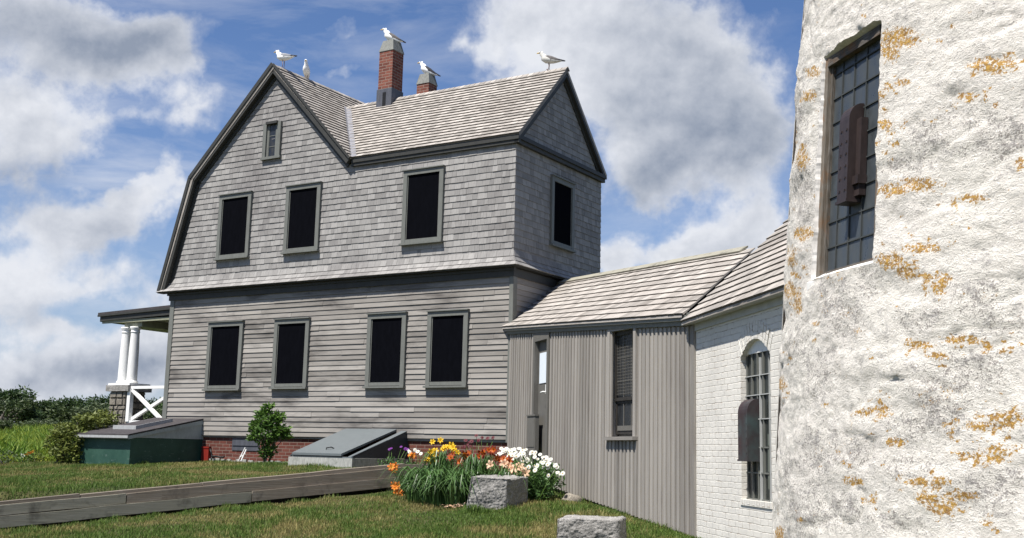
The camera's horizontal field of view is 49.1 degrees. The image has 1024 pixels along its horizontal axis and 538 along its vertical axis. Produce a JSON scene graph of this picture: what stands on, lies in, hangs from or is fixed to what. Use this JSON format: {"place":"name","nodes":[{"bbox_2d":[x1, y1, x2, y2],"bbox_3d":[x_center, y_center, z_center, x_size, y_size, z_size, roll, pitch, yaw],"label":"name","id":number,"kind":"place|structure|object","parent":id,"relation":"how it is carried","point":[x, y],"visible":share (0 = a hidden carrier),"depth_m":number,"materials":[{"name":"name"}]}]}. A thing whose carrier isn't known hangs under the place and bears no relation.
{"place":"outdoors","nodes":[
{"label":"outdoors","id":0,"kind":"place"},
{"bbox_2d":[0,421,82,463],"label":"meadow grass","id":1,"kind":"structure","parent":0,"point":[18,439],"depth_m":42.32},
{"bbox_2d":[0,459,700,537],"bbox_3d":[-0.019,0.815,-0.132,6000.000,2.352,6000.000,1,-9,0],"label":"lawn","id":2,"kind":"structure","parent":0,"point":[3,493],"depth_m":16.06,"materials":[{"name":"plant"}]},
{"bbox_2d":[0,419,12,430],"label":"scrub tree","id":3,"kind":"object","parent":2,"relation":"on","point":[7,424],"visible":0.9,"depth_m":58.61,"materials":[{"name":"green plant"}]},
{"bbox_2d":[0,450,17,463],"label":"garden plant","id":4,"kind":"object","parent":2,"relation":"on","point":[8,453],"visible":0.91,"depth_m":25.87,"materials":[{"name":"green plant"}]},
{"bbox_2d":[0,396,24,421],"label":"scrub tree","id":5,"kind":"object","parent":2,"relation":"on","point":[3,403],"visible":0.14,"depth_m":67.40,"materials":[{"name":"green plant"}]},
{"bbox_2d":[0,418,36,427],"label":"scrub tree","id":6,"kind":"object","parent":2,"relation":"on","point":[21,424],"visible":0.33,"depth_m":60.80,"materials":[{"name":"green plant"}]},
{"bbox_2d":[0,396,40,422],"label":"scrub tree","id":7,"kind":"object","parent":2,"relation":"on","point":[18,410],"visible":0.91,"depth_m":66.59,"materials":[{"name":"green plant"}]},
{"bbox_2d":[0,384,42,411],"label":"scrub tree","id":8,"kind":"object","parent":2,"relation":"on","point":[15,393],"visible":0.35,"depth_m":73.89,"materials":[{"name":"green plant"}]},
{"bbox_2d":[15,451,35,462],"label":"garden plant","id":9,"kind":"object","parent":2,"relation":"on","point":[28,456],"visible":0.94,"depth_m":25.77,"materials":[{"name":"green plant"}]},
{"bbox_2d":[15,410,52,422],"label":"scrub tree","id":10,"kind":"object","parent":2,"relation":"on","point":[40,413],"visible":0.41,"depth_m":67.32,"materials":[{"name":"green plant"}]},
{"bbox_2d":[24,450,45,461],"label":"garden plant","id":11,"kind":"object","parent":2,"relation":"on","point":[37,459],"visible":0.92,"depth_m":25.96,"materials":[{"name":"green plant"}]},
{"bbox_2d":[25,418,62,426],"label":"scrub tree","id":12,"kind":"object","parent":2,"relation":"on","point":[49,421],"visible":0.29,"depth_m":61.29,"materials":[{"name":"green plant"}]},
{"bbox_2d":[35,397,59,411],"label":"scrub tree","id":13,"kind":"object","parent":2,"relation":"on","point":[43,403],"visible":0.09,"depth_m":76.56,"materials":[{"name":"green plant"}]},
{"bbox_2d":[43,397,75,411],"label":"scrub tree","id":14,"kind":"object","parent":2,"relation":"on","point":[54,403],"visible":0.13,"depth_m":76.28,"materials":[{"name":"green plant"}]},
{"bbox_2d":[52,419,95,428],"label":"scrub tree","id":15,"kind":"object","parent":2,"relation":"on","point":[67,420],"visible":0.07,"depth_m":58.29,"materials":[{"name":"green plant"}]},
{"bbox_2d":[57,395,91,416],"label":"scrub tree","id":16,"kind":"object","parent":2,"relation":"on","point":[74,402],"visible":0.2,"depth_m":76.40,"materials":[{"name":"green plant"}]},
{"bbox_2d":[41,402,109,423],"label":"scrub tree","id":17,"kind":"object","parent":2,"relation":"on","point":[60,413],"visible":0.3,"depth_m":66.54,"materials":[{"name":"green plant"}]},
{"bbox_2d":[42,407,120,464],"bbox_3d":[-9.749,3.803,25.432,0.944,1.414,1.635,-4,-11,32],"label":"wild rose bush","id":18,"kind":"object","parent":2,"relation":"on","point":[61,447],"visible":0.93,"depth_m":25.09,"materials":[{"name":"green plant"}]},
{"bbox_2d":[77,394,109,405],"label":"scrub tree","id":19,"kind":"object","parent":2,"relation":"on","point":[99,399],"visible":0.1,"depth_m":76.69,"materials":[{"name":"green plant"}]},
{"bbox_2d":[67,401,149,418],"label":"scrub tree","id":20,"kind":"object","parent":2,"relation":"on","point":[82,409],"visible":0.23,"depth_m":65.28,"materials":[{"name":"green plant"}]},
{"bbox_2d":[107,405,162,419],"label":"scrub tree","id":21,"kind":"object","parent":2,"relation":"on","point":[147,417],"visible":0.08,"depth_m":67.06,"materials":[{"name":"green plant"}]},
{"bbox_2d":[76,418,202,464],"bbox_3d":[-8.450,4.021,25.500,1.765,1.347,2.220,-4,-11,31],"label":"cellar hatch","id":22,"kind":"object","parent":2,"relation":"on","point":[135,442],"visible":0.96,"depth_m":24.94,"materials":[{"name":"green paint"}]},
{"bbox_2d":[144,411,160,418],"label":"scrub tree","id":23,"kind":"object","parent":2,"relation":"on","point":[149,413],"visible":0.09,"depth_m":66.84,"materials":[{"name":"green plant"}]},
{"bbox_2d":[145,397,160,403],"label":"scrub tree","id":24,"kind":"object","parent":2,"relation":"on","point":[152,401],"visible":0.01,"depth_m":78.32,"materials":[{"name":"green plant"}]},
{"bbox_2d":[154,402,162,410],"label":"scrub tree","id":25,"kind":"object","parent":2,"relation":"on","point":[159,405],"visible":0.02,"depth_m":74.40,"materials":[{"name":"green plant"}]},
{"bbox_2d":[0,463,407,528],"bbox_3d":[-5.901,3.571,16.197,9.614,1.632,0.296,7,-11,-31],"label":"timber edging","id":26,"kind":"object","parent":2,"relation":"on","point":[48,510],"visible":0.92,"depth_m":16.79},
{"bbox_2d":[201,446,210,460],"bbox_3d":[-7.030,4.304,25.831,0.240,0.420,0.150,-4,-11,31],"label":"red box","id":27,"kind":"object","parent":2,"relation":"on","point":[206,454],"visible":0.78,"depth_m":25.78,"materials":[{"name":"plastic"}]},
{"bbox_2d":[209,448,224,460],"bbox_3d":[-6.753,4.275,25.551,0.520,0.361,0.112,-5,-11,33],"label":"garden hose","id":28,"kind":"object","parent":2,"relation":"on","point":[210,451],"visible":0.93,"depth_m":25.54,"materials":[{"name":"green rubber"}]},
{"bbox_2d":[238,448,246,460],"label":"white stakes","id":29,"kind":"object","parent":2,"relation":"on","point":[241,455],"visible":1,"depth_m":24.69,"materials":[{"name":"paint"}]},
{"bbox_2d":[245,401,293,461],"bbox_3d":[-5.138,3.499,23.740,1.027,1.396,0.732,-4,-11,32],"label":"leafy shrub","id":30,"kind":"object","parent":2,"relation":"on","point":[258,427],"visible":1,"depth_m":23.68,"materials":[{"name":"green plant"}]},
{"bbox_2d":[288,429,408,467],"bbox_3d":[-3.250,3.689,22.573,1.670,1.045,1.900,-4,-11,31],"label":"cellar hatch","id":31,"kind":"object","parent":2,"relation":"on","point":[334,449],"visible":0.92,"depth_m":22.21,"materials":[{"name":"concrete"}]},
{"bbox_2d":[292,429,396,455],"bbox_3d":[-3.328,3.477,22.683,2.037,0.595,2.278,1,-9,0],"label":"door leaf","id":32,"kind":"structure","parent":31,"relation":"in","point":[340,443],"depth_m":22.49,"materials":[{"name":"grey paint"}]},
{"bbox_2d":[97,39,606,469],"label":"shingled house","id":33,"kind":"structure","parent":2,"relation":"on","point":[392,257],"depth_m":24.47,"materials":[{"name":"grey wood"}]},
{"bbox_2d":[202,320,244,390],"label":"window","id":34,"kind":"structure","parent":33,"relation":"in","point":[225,339],"depth_m":25.90,"materials":[{"name":"black glass"}]},
{"bbox_2d":[213,190,252,260],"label":"window","id":35,"kind":"structure","parent":33,"relation":"in","point":[235,209],"depth_m":26.34,"materials":[{"name":"black glass"}]},
{"bbox_2d":[260,120,282,160],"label":"window","id":36,"kind":"structure","parent":33,"relation":"in","point":[271,147],"depth_m":26.11,"materials":[{"name":"grey glass"}]},
{"bbox_2d":[274,50,296,66],"bbox_3d":[-5.385,-5.004,26.594,0.691,0.467,0.186,-4,-10,28],"label":"gull","id":37,"kind":"object","parent":33,"relation":"on","point":[282,57],"visible":1,"depth_m":26.55,"materials":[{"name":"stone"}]},
{"bbox_2d":[268,317,310,388],"bbox_3d":[-4.910,1.869,24.826,1.080,1.572,0.120,-4,-11,31],"label":"window","id":38,"kind":"structure","parent":33,"relation":"in","point":[291,340],"depth_m":24.83,"materials":[{"name":"black glass"}]},
{"bbox_2d":[280,181,322,254],"bbox_3d":[-4.726,-1.146,25.227,1.085,1.587,0.120,-4,-11,31],"label":"window","id":39,"kind":"structure","parent":33,"relation":"in","point":[303,201],"depth_m":25.23,"materials":[{"name":"black glass"}]},
{"bbox_2d":[303,59,309,78],"bbox_3d":[-5.000,-4.830,27.321,0.174,0.442,0.561,1,-9,0],"label":"gull","id":40,"kind":"object","parent":33,"relation":"on","point":[306,70],"visible":0.87,"depth_m":27.18,"materials":[{"name":"stone"}]},
{"bbox_2d":[362,311,407,387],"bbox_3d":[-2.643,1.697,23.435,1.070,1.582,0.120,-4,-11,31],"label":"window","id":41,"kind":"structure","parent":33,"relation":"in","point":[385,364],"depth_m":23.44,"materials":[{"name":"black glass"}]},
{"bbox_2d":[381,28,405,42],"bbox_3d":[-2.873,-5.646,27.139,0.648,0.412,0.200,1,-9,0],"label":"gull","id":42,"kind":"object","parent":33,"relation":"on","point":[388,35],"visible":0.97,"depth_m":27.05,"materials":[{"name":"stone"}]},
{"bbox_2d":[398,165,445,245],"bbox_3d":[-1.875,-1.326,23.472,1.090,1.630,0.120,-4,-11,31],"label":"window","id":43,"kind":"structure","parent":33,"relation":"in","point":[423,187],"depth_m":23.48,"materials":[{"name":"black glass"}]},
{"bbox_2d":[417,61,439,75],"bbox_3d":[-2.095,-5.044,28.297,0.618,0.425,0.194,1,-9,0],"label":"gull","id":44,"kind":"object","parent":33,"relation":"on","point":[425,68],"visible":1,"depth_m":28.22,"materials":[{"name":"stone"}]},
{"bbox_2d":[423,308,469,387],"bbox_3d":[-1.317,1.606,22.620,1.050,1.572,0.120,-4,-11,31],"label":"window","id":45,"kind":"structure","parent":33,"relation":"in","point":[447,342],"depth_m":22.63,"materials":[{"name":"black glass"}]},
{"bbox_2d":[537,51,564,69],"bbox_3d":[0.855,-4.587,24.617,0.657,0.442,0.179,-1,-10,15],"label":"gull","id":46,"kind":"object","parent":33,"relation":"on","point":[548,59],"visible":1,"depth_m":24.56,"materials":[{"name":"stone"}]},
{"bbox_2d":[549,174,576,252],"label":"window","id":47,"kind":"structure","parent":33,"relation":"in","point":[562,191],"depth_m":23.88,"materials":[{"name":"black glass"}]},
{"bbox_2d":[375,446,408,465],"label":"purple flower plant","id":48,"kind":"object","parent":2,"relation":"on","point":[391,458],"visible":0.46,"depth_m":19.74,"materials":[{"name":"green plant"}]},
{"bbox_2d":[386,462,421,495],"bbox_3d":[-1.638,3.386,17.922,0.955,0.585,1.116,-5,-11,32],"label":"daylily plant","id":49,"kind":"object","parent":2,"relation":"on","point":[400,491],"visible":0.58,"depth_m":17.88,"materials":[{"name":"orange plant"}]},
{"bbox_2d":[407,452,418,463],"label":"daylily plant","id":50,"kind":"object","parent":2,"relation":"on","point":[413,455],"visible":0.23,"depth_m":19.53,"materials":[{"name":"orange plant"}]},
{"bbox_2d":[402,464,427,483],"bbox_3d":[-1.636,3.480,18.915,0.719,0.371,0.170,6,-10,-27],"label":"timber edging","id":51,"kind":"object","parent":2,"relation":"on","point":[414,465],"visible":0.1,"depth_m":18.86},
{"bbox_2d":[408,448,424,463],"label":"white flower plant","id":52,"kind":"object","parent":2,"relation":"on","point":[415,450],"visible":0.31,"depth_m":19.70,"materials":[{"name":"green plant"}]},
{"bbox_2d":[407,437,465,492],"bbox_3d":[-1.040,3.102,17.589,1.150,0.919,1.132,5,-10,-21],"label":"daylily plant","id":53,"kind":"object","parent":2,"relation":"on","point":[432,456],"visible":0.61,"depth_m":17.58,"materials":[{"name":"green plant"}]},
{"bbox_2d":[376,464,501,507],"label":"daylily leaves","id":54,"kind":"object","parent":2,"relation":"on","point":[432,486],"visible":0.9,"depth_m":16.52,"materials":[{"name":"green plant"}]},
{"bbox_2d":[441,503,464,507],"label":"fallen petals","id":55,"kind":"object","parent":2,"relation":"on","point":[453,506],"visible":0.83,"depth_m":16.14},
{"bbox_2d":[443,445,513,482],"bbox_3d":[-0.539,3.092,17.000,1.165,0.841,1.142,1,-9,0],"label":"daylily plant","id":56,"kind":"object","parent":2,"relation":"on","point":[472,463],"visible":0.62,"depth_m":16.97,"materials":[{"name":"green plant"}]},
{"bbox_2d":[462,434,494,455],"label":"dark seed head plant","id":57,"kind":"object","parent":2,"relation":"on","point":[471,441],"visible":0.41,"depth_m":18.95,"materials":[{"name":"brown plant"}]},
{"bbox_2d":[467,474,527,509],"bbox_3d":[-0.208,3.270,16.243,0.521,0.568,0.911,-4,-11,31],"label":"granite block","id":58,"kind":"object","parent":2,"relation":"on","point":[512,489],"depth_m":16.02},
{"bbox_2d":[486,459,538,488],"bbox_3d":[-0.053,3.159,16.736,1.100,0.647,0.982,1,-9,0],"label":"daylily plant","id":59,"kind":"object","parent":2,"relation":"on","point":[510,469],"visible":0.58,"depth_m":16.65,"materials":[{"name":"beige plant"}]},
{"bbox_2d":[496,447,565,499],"bbox_3d":[0.288,3.174,17.335,1.144,0.826,1.430,1,-9,0],"label":"daisy bush","id":60,"kind":"object","parent":2,"relation":"on","point":[547,467],"visible":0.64,"depth_m":17.28,"materials":[{"name":"white plant"}]},
{"bbox_2d":[523,461,564,500],"bbox_3d":[0.388,3.182,16.794,0.568,0.614,0.606,10,-12,-42],"label":"daisy plant","id":61,"kind":"object","parent":2,"relation":"on","point":[536,493],"visible":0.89,"depth_m":16.75,"materials":[{"name":"green plant"}]},
{"bbox_2d":[561,493,582,501],"bbox_3d":[0.897,3.529,17.261,0.395,0.159,0.297,1,-9,0],"label":"boulder","id":62,"kind":"object","parent":2,"relation":"on","point":[570,496],"visible":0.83,"depth_m":17.16,"materials":[{"name":"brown stone"}]},
{"bbox_2d":[557,514,626,537],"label":"granite block","id":63,"kind":"object","parent":2,"relation":"on","point":[577,526],"depth_m":12.89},
{"bbox_2d":[502,246,754,537],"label":"covered walkway","id":64,"kind":"structure","parent":2,"relation":"on","point":[602,374],"depth_m":16.61,"materials":[{"name":"grey"}]},
{"bbox_2d":[526,414,538,450],"bbox_3d":[0.362,2.890,19.812,0.085,0.625,0.480,4,-10,-16],"label":"utility box","id":65,"kind":"object","parent":64,"relation":"attached to","point":[532,431],"visible":0.99,"depth_m":19.67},
{"bbox_2d":[537,340,546,464],"bbox_3d":[0.522,2.434,19.678,0.157,2.430,0.680,4,-10,-16],"label":"door","id":66,"kind":"structure","parent":64,"relation":"in","point":[542,345],"depth_m":19.81,"materials":[{"name":"white paint"}]},
{"bbox_2d":[603,328,637,439],"bbox_3d":[1.613,1.644,16.175,0.190,1.637,1.110,4,-10,-16],"label":"window","id":67,"kind":"structure","parent":64,"relation":"in","point":[625,361],"depth_m":16.31,"materials":[{"name":"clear glass"}]},
{"bbox_2d":[680,219,787,537],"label":"brick building","id":68,"kind":"structure","parent":2,"relation":"on","point":[734,317],"depth_m":12.55,"materials":[{"name":"white brick"}]},
{"bbox_2d":[740,339,772,508],"bbox_3d":[2.645,1.628,11.973,0.117,1.790,0.880,3,-9,-9],"label":"window","id":69,"kind":"structure","parent":68,"relation":"in","point":[759,474],"depth_m":11.96,"materials":[{"name":"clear glass"}]},
{"bbox_2d":[772,0,1023,537],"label":"stone tower","id":70,"kind":"structure","parent":2,"relation":"on","point":[901,391],"depth_m":7.07,"materials":[{"name":"stone"}]},
{"bbox_2d":[807,24,881,289],"bbox_3d":[2.401,-0.758,7.922,0.252,1.756,0.866,4,-10,-15],"label":"window","id":71,"kind":"structure","parent":70,"relation":"in","point":[852,74],"depth_m":8.01,"materials":[{"name":"blue glass"}]},
{"bbox_2d":[0,0,803,421],"label":"sky","id":72,"kind":"structure","parent":0,"point":[108,108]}
]}

